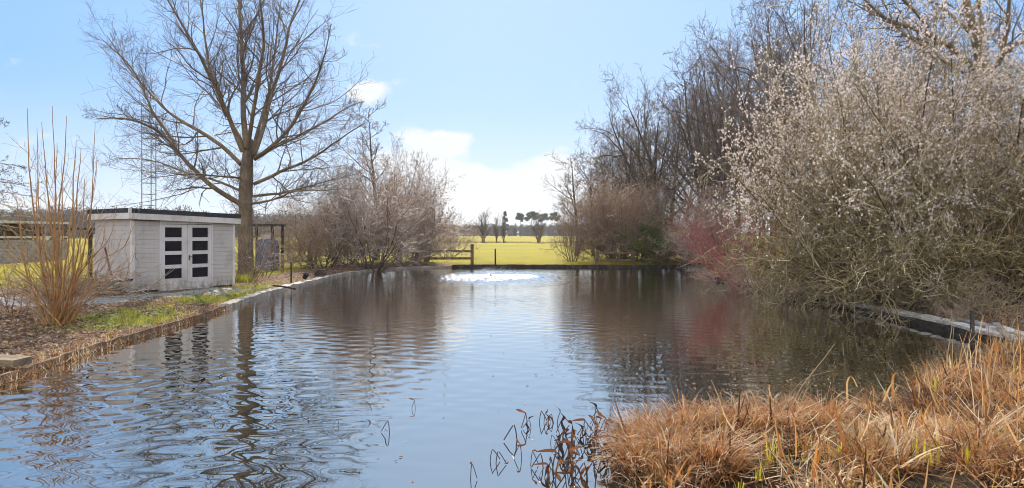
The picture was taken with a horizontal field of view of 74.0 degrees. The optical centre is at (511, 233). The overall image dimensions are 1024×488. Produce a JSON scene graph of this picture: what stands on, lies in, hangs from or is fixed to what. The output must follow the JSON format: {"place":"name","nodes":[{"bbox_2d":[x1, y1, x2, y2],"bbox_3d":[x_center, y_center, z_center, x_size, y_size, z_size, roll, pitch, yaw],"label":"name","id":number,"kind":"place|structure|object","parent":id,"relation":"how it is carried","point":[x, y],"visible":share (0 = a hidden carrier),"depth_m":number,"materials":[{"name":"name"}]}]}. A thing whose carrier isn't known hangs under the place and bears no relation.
{"place":"outdoors","nodes":[
{"label":"outdoors","id":0,"kind":"place"},
{"bbox_2d":[0,286,272,306],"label":"path","id":1,"kind":"structure","parent":0,"point":[109,299],"depth_m":17.20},
{"bbox_2d":[0,268,1011,487],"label":"water","id":2,"kind":"structure","parent":0,"point":[468,354],"depth_m":8.75,"materials":[{"name":"liquid"}]},
{"bbox_2d":[536,449,565,472],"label":"water plant","id":3,"kind":"object","parent":2,"relation":"in","point":[548,450],"visible":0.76,"depth_m":5.30,"materials":[{"name":"brown plant"}]},
{"bbox_2d":[970,310,974,344],"bbox_3d":[7.657,1.872,11.300,0.070,1.189,0.066,0,0,17],"label":"post","id":4,"kind":"object","parent":2,"relation":"in","point":[972,325],"visible":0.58,"depth_m":11.28,"materials":[{"name":"wood"}]},
{"bbox_2d":[0,235,1023,487],"bbox_3d":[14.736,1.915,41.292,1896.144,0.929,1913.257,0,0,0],"label":"ground","id":5,"kind":"structure","parent":0,"point":[518,249],"depth_m":14.24,"materials":[{"name":"plant"}]},
{"bbox_2d":[0,116,44,251],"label":"bare tree","id":6,"kind":"object","parent":5,"relation":"on","point":[3,191],"visible":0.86,"depth_m":27.62,"materials":[{"name":"brown plant"}]},
{"bbox_2d":[0,220,69,263],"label":"field shelter","id":7,"kind":"object","parent":5,"relation":"on","point":[11,236],"visible":0.48,"depth_m":39.29,"materials":[{"name":"wood"}]},
{"bbox_2d":[0,231,100,318],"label":"sapling shrub","id":8,"kind":"object","parent":5,"relation":"on","point":[6,301],"visible":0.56,"depth_m":12.76,"materials":[{"name":"plant"}]},
{"bbox_2d":[0,106,140,327],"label":"coppiced shrub","id":9,"kind":"object","parent":5,"relation":"on","point":[60,295],"visible":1,"depth_m":12.13,"materials":[{"name":"plant"}]},
{"bbox_2d":[56,228,95,279],"bbox_3d":[-13.004,0.752,20.582,1.500,1.875,0.110,0,0,-9],"label":"garden pergola","id":10,"kind":"object","parent":5,"relation":"on","point":[92,243],"visible":0.2,"depth_m":20.57,"materials":[{"name":"wood"}]},
{"bbox_2d":[0,249,190,300],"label":"brushwood","id":11,"kind":"object","parent":5,"relation":"on","point":[118,288],"visible":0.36,"depth_m":17.25,"materials":[{"name":"plant"}]},
{"bbox_2d":[0,305,225,383],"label":"pond edging","id":12,"kind":"object","parent":5,"relation":"on","point":[66,355],"visible":0.38,"depth_m":10.86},
{"bbox_2d":[0,354,31,366],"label":"timber block","id":13,"kind":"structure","parent":12,"relation":"on","point":[12,360],"depth_m":8.77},
{"bbox_2d":[139,104,155,208],"bbox_3d":[-17.169,-2.175,32.122,0.756,7.850,0.528,0,0,-14],"label":"lattice mast","id":14,"kind":"object","parent":5,"relation":"on","point":[151,194],"visible":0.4,"depth_m":31.96,"materials":[{"name":"metal"}]},
{"bbox_2d":[0,263,299,354],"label":"grass","id":15,"kind":"structure","parent":5,"relation":"on","point":[239,278],"depth_m":15.60,"materials":[{"name":"plant"}]},
{"bbox_2d":[87,208,240,292],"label":"garden shed","id":16,"kind":"structure","parent":5,"relation":"on","point":[196,249],"depth_m":19.39,"materials":[{"name":"paint"}]},
{"bbox_2d":[161,224,186,288],"bbox_3d":[-9.647,0.643,19.394,0.045,1.825,0.755,0,0,34],"label":"door","id":17,"kind":"structure","parent":16,"relation":"in","point":[173,239],"depth_m":19.39,"materials":[{"name":"paint"}]},
{"bbox_2d":[187,225,210,286],"bbox_3d":[-9.199,0.643,20.011,0.103,1.825,0.755,0,0,34],"label":"door","id":18,"kind":"structure","parent":16,"relation":"in","point":[198,236],"depth_m":20.02,"materials":[{"name":"paint"}]},
{"bbox_2d":[0,270,365,385],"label":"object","id":19,"kind":"structure","parent":5,"relation":"on","point":[71,358],"depth_m":10.43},
{"bbox_2d":[74,0,376,278],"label":"bare tree","id":20,"kind":"object","parent":5,"relation":"on","point":[248,146],"visible":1,"depth_m":24.72,"materials":[{"name":"plant"}]},
{"bbox_2d":[235,225,283,279],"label":"sapling shrub","id":21,"kind":"object","parent":5,"relation":"on","point":[259,271],"visible":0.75,"depth_m":23.20,"materials":[{"name":"plant"}]},
{"bbox_2d":[235,218,293,276],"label":"sapling shrub","id":22,"kind":"object","parent":5,"relation":"on","point":[262,274],"visible":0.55,"depth_m":25.36,"materials":[{"name":"plant"}]},
{"bbox_2d":[256,239,278,269],"bbox_3d":[-10.863,0.928,30.191,0.908,1.444,0.750,0,0,0],"label":"covered stack","id":23,"kind":"object","parent":5,"relation":"on","point":[263,245],"visible":0.36,"depth_m":29.87,"materials":[{"name":"plastic"}]},
{"bbox_2d":[253,224,285,270],"bbox_3d":[-11.098,0.635,30.500,1.400,2.140,1.600,0,0,0],"label":"open shelter","id":24,"kind":"object","parent":5,"relation":"on","point":[282,237],"visible":0.43,"depth_m":30.91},
{"bbox_2d":[254,247,314,272],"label":"sapling shrub","id":25,"kind":"object","parent":5,"relation":"on","point":[282,270],"visible":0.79,"depth_m":28.10,"materials":[{"name":"plant"}]},
{"bbox_2d":[258,202,327,261],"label":"bare shrub","id":26,"kind":"object","parent":5,"relation":"on","point":[275,234],"visible":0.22,"depth_m":39.65,"materials":[{"name":"brown plant"}]},
{"bbox_2d":[277,215,333,268],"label":"bare shrub","id":27,"kind":"object","parent":5,"relation":"on","point":[312,248],"visible":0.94,"depth_m":30.98,"materials":[{"name":"brown plant"}]},
{"bbox_2d":[255,179,390,267],"bbox_3d":[-9.067,-0.309,32.775,6.220,5.455,6.970,0,0,20],"label":"bare shrub","id":28,"kind":"object","parent":5,"relation":"on","point":[346,236],"visible":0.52,"depth_m":32.57,"materials":[{"name":"brown plant"}]},
{"bbox_2d":[215,265,448,308],"bbox_3d":[-6.641,1.927,27.119,3.024,0.447,20.924,0,0,10],"label":"pond edging","id":29,"kind":"object","parent":5,"relation":"on","point":[263,293],"visible":0.36,"depth_m":24.02,"materials":[{"name":"stone"}]},
{"bbox_2d":[303,152,364,248],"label":"bare tree","id":30,"kind":"object","parent":5,"relation":"on","point":[336,181],"visible":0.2,"depth_m":46.98,"materials":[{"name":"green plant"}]},
{"bbox_2d":[269,168,418,265],"bbox_3d":[-8.433,-0.571,36.080,7.801,6.105,6.962,0,0,13],"label":"bare shrub","id":31,"kind":"object","parent":5,"relation":"on","point":[350,221],"visible":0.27,"depth_m":35.22,"materials":[{"name":"brown plant"}]},
{"bbox_2d":[237,139,474,271],"bbox_3d":[-7.160,-0.782,33.933,10.530,7.710,11.119,0,0,16],"label":"bare shrub","id":32,"kind":"object","parent":5,"relation":"on","point":[354,198],"visible":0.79,"depth_m":32.62,"materials":[{"name":"brown plant"}]},
{"bbox_2d":[0,203,733,237],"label":"distant wood","id":33,"kind":"object","parent":5,"relation":"on","point":[515,229],"visible":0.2,"depth_m":289.60,"materials":[{"name":"plant"}]},
{"bbox_2d":[330,97,435,259],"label":"bare tree","id":34,"kind":"object","parent":5,"relation":"on","point":[370,149],"visible":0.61,"depth_m":42.23,"materials":[{"name":"brown plant"}]},
{"bbox_2d":[370,130,439,254],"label":"bare tree","id":35,"kind":"object","parent":5,"relation":"on","point":[415,164],"visible":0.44,"depth_m":46.04,"materials":[{"name":"brown plant"}]},
{"bbox_2d":[345,162,472,267],"bbox_3d":[-5.578,-1.062,37.180,6.874,6.800,7.334,0,0,0],"label":"bare shrub","id":36,"kind":"object","parent":5,"relation":"on","point":[411,216],"visible":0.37,"depth_m":36.65,"materials":[{"name":"brown plant"}]},
{"bbox_2d":[371,159,478,264],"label":"bare shrub","id":37,"kind":"object","parent":5,"relation":"on","point":[426,219],"visible":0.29,"depth_m":38.12,"materials":[{"name":"brown plant"}]},
{"bbox_2d":[406,171,465,261],"bbox_3d":[-4.888,-1.051,39.195,4.647,5.563,3.524,0,0,44],"label":"bare tree","id":38,"kind":"object","parent":5,"relation":"on","point":[433,204],"visible":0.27,"depth_m":39.04,"materials":[{"name":"brown plant"}]},
{"bbox_2d":[409,244,473,264],"bbox_3d":[-3.906,1.206,37.680,3.554,1.288,0.210,0,0,0],"label":"rail fence","id":39,"kind":"object","parent":5,"relation":"on","point":[471,257],"visible":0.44,"depth_m":37.58,"materials":[{"name":"wood"}]},
{"bbox_2d":[414,208,482,256],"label":"bare shrub","id":40,"kind":"object","parent":5,"relation":"on","point":[448,241],"visible":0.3,"depth_m":46.08,"materials":[{"name":"brown plant"}]},
{"bbox_2d":[471,207,493,242],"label":"bare tree","id":41,"kind":"object","parent":5,"relation":"on","point":[483,232],"visible":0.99,"depth_m":118.79,"materials":[{"name":"plant"}]},
{"bbox_2d":[0,264,1023,372],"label":"fallen leaves","id":42,"kind":"object","parent":5,"relation":"on","point":[10,325],"visible":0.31,"depth_m":12.80,"materials":[{"name":"plant"}]},
{"bbox_2d":[524,211,538,236],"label":"pine tree","id":43,"kind":"object","parent":5,"relation":"on","point":[534,214],"visible":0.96,"depth_m":333.83,"materials":[{"name":"green plant"}]},
{"bbox_2d":[528,210,549,242],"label":"bare tree","id":44,"kind":"object","parent":5,"relation":"on","point":[539,235],"visible":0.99,"depth_m":121.86,"materials":[{"name":"plant"}]},
{"bbox_2d":[452,264,674,267],"bbox_3d":[3.005,1.901,36.980,12.575,0.497,0.174,0,0,0],"label":"pond edging","id":45,"kind":"object","parent":5,"relation":"on","point":[552,266],"visible":0.39,"depth_m":36.92,"materials":[{"name":"concrete"}]},
{"bbox_2d":[541,150,599,255],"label":"bare tree","id":46,"kind":"object","parent":5,"relation":"on","point":[566,176],"visible":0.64,"depth_m":50.40,"materials":[{"name":"brown plant"}]},
{"bbox_2d":[547,180,600,261],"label":"bare shrub","id":47,"kind":"object","parent":5,"relation":"on","point":[565,232],"visible":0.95,"depth_m":38.93,"materials":[{"name":"brown plant"}]},
{"bbox_2d":[560,178,637,262],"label":"bare shrub","id":48,"kind":"object","parent":5,"relation":"on","point":[591,237],"visible":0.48,"depth_m":39.67,"materials":[{"name":"brown plant"}]},
{"bbox_2d":[569,126,628,255],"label":"bare tree","id":49,"kind":"object","parent":5,"relation":"on","point":[609,163],"visible":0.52,"depth_m":49.97,"materials":[{"name":"brown plant"}]},
{"bbox_2d":[538,158,687,259],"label":"bare shrub","id":50,"kind":"object","parent":5,"relation":"on","point":[589,242],"visible":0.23,"depth_m":41.46,"materials":[{"name":"brown plant"}]},
{"bbox_2d":[583,116,645,248],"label":"bare tree","id":51,"kind":"object","parent":5,"relation":"on","point":[608,156],"visible":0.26,"depth_m":51.16,"materials":[{"name":"brown plant"}]},
{"bbox_2d":[595,251,635,264],"bbox_3d":[5.695,1.383,37.280,2.210,0.935,0.210,0,0,0],"label":"rail fence","id":52,"kind":"object","parent":5,"relation":"on","point":[597,259],"visible":0.86,"depth_m":37.17,"materials":[{"name":"wood"}]},
{"bbox_2d":[594,117,659,256],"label":"bare tree","id":53,"kind":"object","parent":5,"relation":"on","point":[630,178],"visible":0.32,"depth_m":47.34,"materials":[{"name":"brown plant"}]},
{"bbox_2d":[585,410,669,451],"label":"sedge tussock","id":54,"kind":"object","parent":5,"relation":"on","point":[620,430],"visible":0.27,"depth_m":5.97,"materials":[{"name":"plant"}]},
{"bbox_2d":[564,163,692,263],"bbox_3d":[6.766,-1.103,39.991,6.985,6.910,7.453,0,0,-17],"label":"bare shrub","id":55,"kind":"object","parent":5,"relation":"on","point":[615,225],"visible":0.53,"depth_m":38.99,"materials":[{"name":"brown plant"}]},
{"bbox_2d":[587,107,679,255],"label":"bare tree","id":56,"kind":"object","parent":5,"relation":"on","point":[621,158],"visible":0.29,"depth_m":49.80,"materials":[{"name":"brown plant"}]},
{"bbox_2d":[579,162,691,262],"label":"bare shrub","id":57,"kind":"object","parent":5,"relation":"on","point":[638,231],"visible":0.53,"depth_m":38.87,"materials":[{"name":"brown plant"}]},
{"bbox_2d":[600,98,671,256],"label":"bare tree","id":58,"kind":"object","parent":5,"relation":"on","point":[619,163],"visible":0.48,"depth_m":47.40,"materials":[{"name":"brown plant"}]},
{"bbox_2d":[585,418,695,486],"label":"sedge tussock","id":59,"kind":"object","parent":5,"relation":"on","point":[633,455],"visible":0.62,"depth_m":5.22,"materials":[{"name":"plant"}]},
{"bbox_2d":[564,63,721,256],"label":"bare tree","id":60,"kind":"object","parent":5,"relation":"on","point":[620,148],"visible":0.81,"depth_m":45.44,"materials":[{"name":"brown plant"}]},
{"bbox_2d":[600,400,702,439],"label":"sedge tussock","id":61,"kind":"object","parent":5,"relation":"on","point":[644,417],"visible":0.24,"depth_m":6.21,"materials":[{"name":"plant"}]},
{"bbox_2d":[614,208,694,265],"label":"evergreen shrub","id":62,"kind":"object","parent":5,"relation":"on","point":[642,244],"visible":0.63,"depth_m":37.12,"materials":[{"name":"green plant"}]},
{"bbox_2d":[580,154,732,260],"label":"bare shrub","id":63,"kind":"object","parent":5,"relation":"on","point":[667,198],"visible":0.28,"depth_m":40.42,"materials":[{"name":"brown plant"}]},
{"bbox_2d":[624,77,692,256],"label":"bare tree","id":64,"kind":"object","parent":5,"relation":"on","point":[657,141],"visible":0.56,"depth_m":45.15,"materials":[{"name":"brown plant"}]},
{"bbox_2d":[599,405,739,481],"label":"sedge tussock","id":65,"kind":"object","parent":5,"relation":"on","point":[655,433],"visible":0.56,"depth_m":5.37,"materials":[{"name":"plant"}]},
{"bbox_2d":[626,79,712,255],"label":"bare tree","id":66,"kind":"object","parent":5,"relation":"on","point":[678,144],"visible":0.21,"depth_m":46.31,"materials":[{"name":"brown plant"}]},
{"bbox_2d":[636,385,736,446],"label":"sedge tussock","id":67,"kind":"object","parent":5,"relation":"on","point":[679,413],"visible":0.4,"depth_m":6.20,"materials":[{"name":"plant"}]},
{"bbox_2d":[637,179,745,266],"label":"bare shrub","id":68,"kind":"object","parent":5,"relation":"on","point":[677,258],"visible":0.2,"depth_m":36.82,"materials":[{"name":"brown plant"}]},
{"bbox_2d":[635,41,763,259],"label":"bare tree","id":69,"kind":"object","parent":5,"relation":"on","point":[684,131],"visible":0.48,"depth_m":41.03,"materials":[{"name":"brown plant"}]},
{"bbox_2d":[647,19,755,259],"bbox_3d":[10.855,-5.243,38.252,6.085,14.188,7.297,0,0,4],"label":"bare tree","id":70,"kind":"object","parent":5,"relation":"on","point":[705,111],"visible":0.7,"depth_m":38.38,"materials":[{"name":"brown plant"}]},
{"bbox_2d":[631,27,788,243],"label":"bare tree","id":71,"kind":"object","parent":5,"relation":"on","point":[706,171],"visible":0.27,"depth_m":40.23,"materials":[{"name":"brown plant"}]},
{"bbox_2d":[648,175,772,271],"bbox_3d":[9.558,-0.178,32.738,5.865,5.422,5.554,0,0,-9],"label":"bare shrub","id":72,"kind":"object","parent":5,"relation":"on","point":[678,245],"visible":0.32,"depth_m":32.57,"materials":[{"name":"red plant"}]},
{"bbox_2d":[660,65,762,187],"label":"bare tree","id":73,"kind":"object","parent":5,"relation":"on","point":[696,122],"visible":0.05,"depth_m":55.87,"materials":[{"name":"brown plant"}]},
{"bbox_2d":[648,409,784,486],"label":"sedge tussock","id":74,"kind":"object","parent":5,"relation":"on","point":[720,454],"visible":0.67,"depth_m":5.14,"materials":[{"name":"plant"}]},
{"bbox_2d":[684,253,758,280],"bbox_3d":[8.464,1.456,27.318,3.408,2.162,3.085,0,0,37],"label":"trailing brush","id":75,"kind":"object","parent":5,"relation":"on","point":[699,273],"visible":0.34,"depth_m":27.56,"materials":[{"name":"plant"}]},
{"bbox_2d":[666,380,778,443],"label":"sedge tussock","id":76,"kind":"object","parent":5,"relation":"on","point":[723,419],"visible":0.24,"depth_m":6.20,"materials":[{"name":"plant"}]},
{"bbox_2d":[660,159,792,271],"bbox_3d":[9.686,-0.421,29.598,5.994,5.865,5.350,0,0,1],"label":"bare shrub","id":77,"kind":"object","parent":5,"relation":"on","point":[720,212],"visible":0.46,"depth_m":29.45,"materials":[{"name":"red plant"}]},
{"bbox_2d":[649,187,830,290],"bbox_3d":[7.976,0.112,22.325,6.707,3.580,5.956,0,0,-14],"label":"dogwood shrub","id":78,"kind":"object","parent":5,"relation":"on","point":[696,232],"visible":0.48,"depth_m":22.59,"materials":[{"name":"plant"}]},
{"bbox_2d":[690,388,812,443],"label":"sedge tussock","id":79,"kind":"object","parent":5,"relation":"on","point":[733,412],"visible":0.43,"depth_m":6.02,"materials":[{"name":"plant"}]},
{"bbox_2d":[696,240,810,300],"bbox_3d":[7.992,1.500,20.739,4.037,2.828,4.459,0,0,-21],"label":"trailing brush","id":80,"kind":"object","parent":5,"relation":"on","point":[741,281],"visible":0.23,"depth_m":20.91,"materials":[{"name":"plant"}]},
{"bbox_2d":[671,25,838,256],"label":"bare tree","id":81,"kind":"object","parent":5,"relation":"on","point":[740,98],"visible":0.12,"depth_m":47.84,"materials":[{"name":"brown plant"}]},
{"bbox_2d":[679,13,840,266],"bbox_3d":[12.227,-4.739,33.296,7.460,13.277,8.018,0,0,19],"label":"bare tree","id":82,"kind":"object","parent":5,"relation":"on","point":[727,137],"visible":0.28,"depth_m":33.40,"materials":[{"name":"brown plant"}]},
{"bbox_2d":[675,265,848,307],"bbox_3d":[8.327,1.883,26.912,0.912,0.533,20.028,0,0,1],"label":"pond edging","id":83,"kind":"object","parent":5,"relation":"on","point":[679,267],"visible":0.13,"depth_m":20.51,"materials":[{"name":"concrete"}]},
{"bbox_2d":[678,0,847,265],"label":"bare tree","id":84,"kind":"object","parent":5,"relation":"on","point":[732,87],"visible":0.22,"depth_m":34.68,"materials":[{"name":"brown plant"}]},
{"bbox_2d":[733,226,821,298],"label":"leafing shrub","id":85,"kind":"object","parent":5,"relation":"on","point":[756,266],"visible":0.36,"depth_m":19.63,"materials":[{"name":"green plant"}]},
{"bbox_2d":[705,0,852,273],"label":"bare tree","id":86,"kind":"object","parent":5,"relation":"on","point":[781,59],"visible":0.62,"depth_m":27.16,"materials":[{"name":"brown plant"}]},
{"bbox_2d":[737,386,842,440],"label":"sedge tussock","id":87,"kind":"object","parent":5,"relation":"on","point":[799,419],"visible":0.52,"depth_m":6.12,"materials":[{"name":"plant"}]},
{"bbox_2d":[737,241,851,303],"bbox_3d":[8.096,1.426,19.225,3.899,2.473,3.530,0,0,-5],"label":"trailing brush","id":88,"kind":"object","parent":5,"relation":"on","point":[795,292],"visible":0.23,"depth_m":18.59,"materials":[{"name":"plant"}]},
{"bbox_2d":[569,306,1023,487],"bbox_3d":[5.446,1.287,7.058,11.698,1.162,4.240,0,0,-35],"label":"sedge bed","id":89,"kind":"object","parent":5,"relation":"on","point":[983,456],"visible":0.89,"depth_m":5.29,"materials":[{"name":"plant"}]},
{"bbox_2d":[688,0,939,260],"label":"bare tree","id":90,"kind":"object","parent":5,"relation":"on","point":[751,71],"visible":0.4,"depth_m":30.43,"materials":[{"name":"brown plant"}]},
{"bbox_2d":[773,383,880,437],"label":"sedge tussock","id":91,"kind":"object","parent":5,"relation":"on","point":[821,405],"visible":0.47,"depth_m":6.32,"materials":[{"name":"plant"}]},
{"bbox_2d":[762,244,911,308],"bbox_3d":[8.335,1.433,17.599,3.410,2.389,3.767,0,0,10],"label":"trailing brush","id":92,"kind":"object","parent":5,"relation":"on","point":[797,298],"visible":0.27,"depth_m":17.19,"materials":[{"name":"plant"}]},
{"bbox_2d":[673,95,1023,315],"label":"overhanging shrub","id":93,"kind":"object","parent":5,"relation":"on","point":[811,268],"visible":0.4,"depth_m":16.90,"materials":[{"name":"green plant"}]},
{"bbox_2d":[688,0,1023,316],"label":"blossom bush","id":94,"kind":"object","parent":5,"relation":"on","point":[762,190],"visible":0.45,"depth_m":16.81,"materials":[{"name":"beige plant"}]},
{"bbox_2d":[725,0,1023,323],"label":"blossom bush","id":95,"kind":"object","parent":5,"relation":"on","point":[960,61],"visible":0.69,"depth_m":15.51,"materials":[{"name":"beige plant"}]},
{"bbox_2d":[812,0,945,156],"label":"bare tree","id":96,"kind":"object","parent":5,"relation":"on","point":[875,57],"visible":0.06,"depth_m":41.11,"materials":[{"name":"brown plant"}]},
{"bbox_2d":[750,0,1020,181],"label":"bare tree","id":97,"kind":"object","parent":5,"relation":"on","point":[916,73],"visible":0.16,"depth_m":29.81,"materials":[{"name":"brown plant"}]},
{"bbox_2d":[749,98,1023,329],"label":"overhanging shrub","id":98,"kind":"object","parent":5,"relation":"on","point":[903,275],"visible":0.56,"depth_m":14.81,"materials":[{"name":"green plant"}]},
{"bbox_2d":[769,0,1023,296],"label":"blossom bush","id":99,"kind":"object","parent":5,"relation":"on","point":[999,88],"visible":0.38,"depth_m":15.89,"materials":[{"name":"beige plant"}]},
{"bbox_2d":[828,64,1023,312],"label":"overhanging shrub","id":100,"kind":"object","parent":5,"relation":"on","point":[1016,233],"visible":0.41,"depth_m":14.82,"materials":[{"name":"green plant"}]},
{"bbox_2d":[831,0,1023,282],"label":"bare tree","id":101,"kind":"object","parent":5,"relation":"on","point":[894,21],"visible":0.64,"depth_m":21.60,"materials":[{"name":"plant"}]},
{"bbox_2d":[923,437,939,465],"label":"iris shoot","id":102,"kind":"object","parent":5,"relation":"on","point":[930,458],"visible":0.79,"depth_m":4.77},
{"bbox_2d":[846,302,1023,344],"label":"pond edging","id":103,"kind":"object","parent":5,"relation":"on","point":[962,324],"visible":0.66,"depth_m":12.75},
{"bbox_2d":[853,250,1018,317],"bbox_3d":[9.555,1.409,15.200,2.963,2.076,3.273,0,0,41],"label":"trailing brush","id":104,"kind":"object","parent":5,"relation":"on","point":[930,307],"visible":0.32,"depth_m":15.12,"materials":[{"name":"plant"}]},
{"bbox_2d":[870,3,1023,245],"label":"bare tree","id":105,"kind":"object","parent":5,"relation":"on","point":[1002,63],"visible":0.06,"depth_m":36.03,"materials":[{"name":"brown plant"}]},
{"bbox_2d":[878,22,1017,180],"bbox_3d":[18.159,-3.730,30.068,7.477,11.104,6.012,0,0,7],"label":"bare tree","id":106,"kind":"object","parent":5,"relation":"on","point":[944,87],"visible":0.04,"depth_m":30.03,"materials":[{"name":"brown plant"}]},
{"bbox_2d":[878,255,1023,328],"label":"trailing brush","id":107,"kind":"object","parent":5,"relation":"on","point":[953,317],"visible":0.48,"depth_m":13.36,"materials":[{"name":"plant"}]},
{"bbox_2d":[917,0,1023,249],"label":"bare tree","id":108,"kind":"object","parent":5,"relation":"on","point":[1014,9],"visible":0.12,"depth_m":34.24,"materials":[{"name":"brown plant"}]},
{"bbox_2d":[0,0,1023,234],"label":"sky","id":109,"kind":"structure","parent":0,"point":[488,88],"materials":[{"name":"blue"}]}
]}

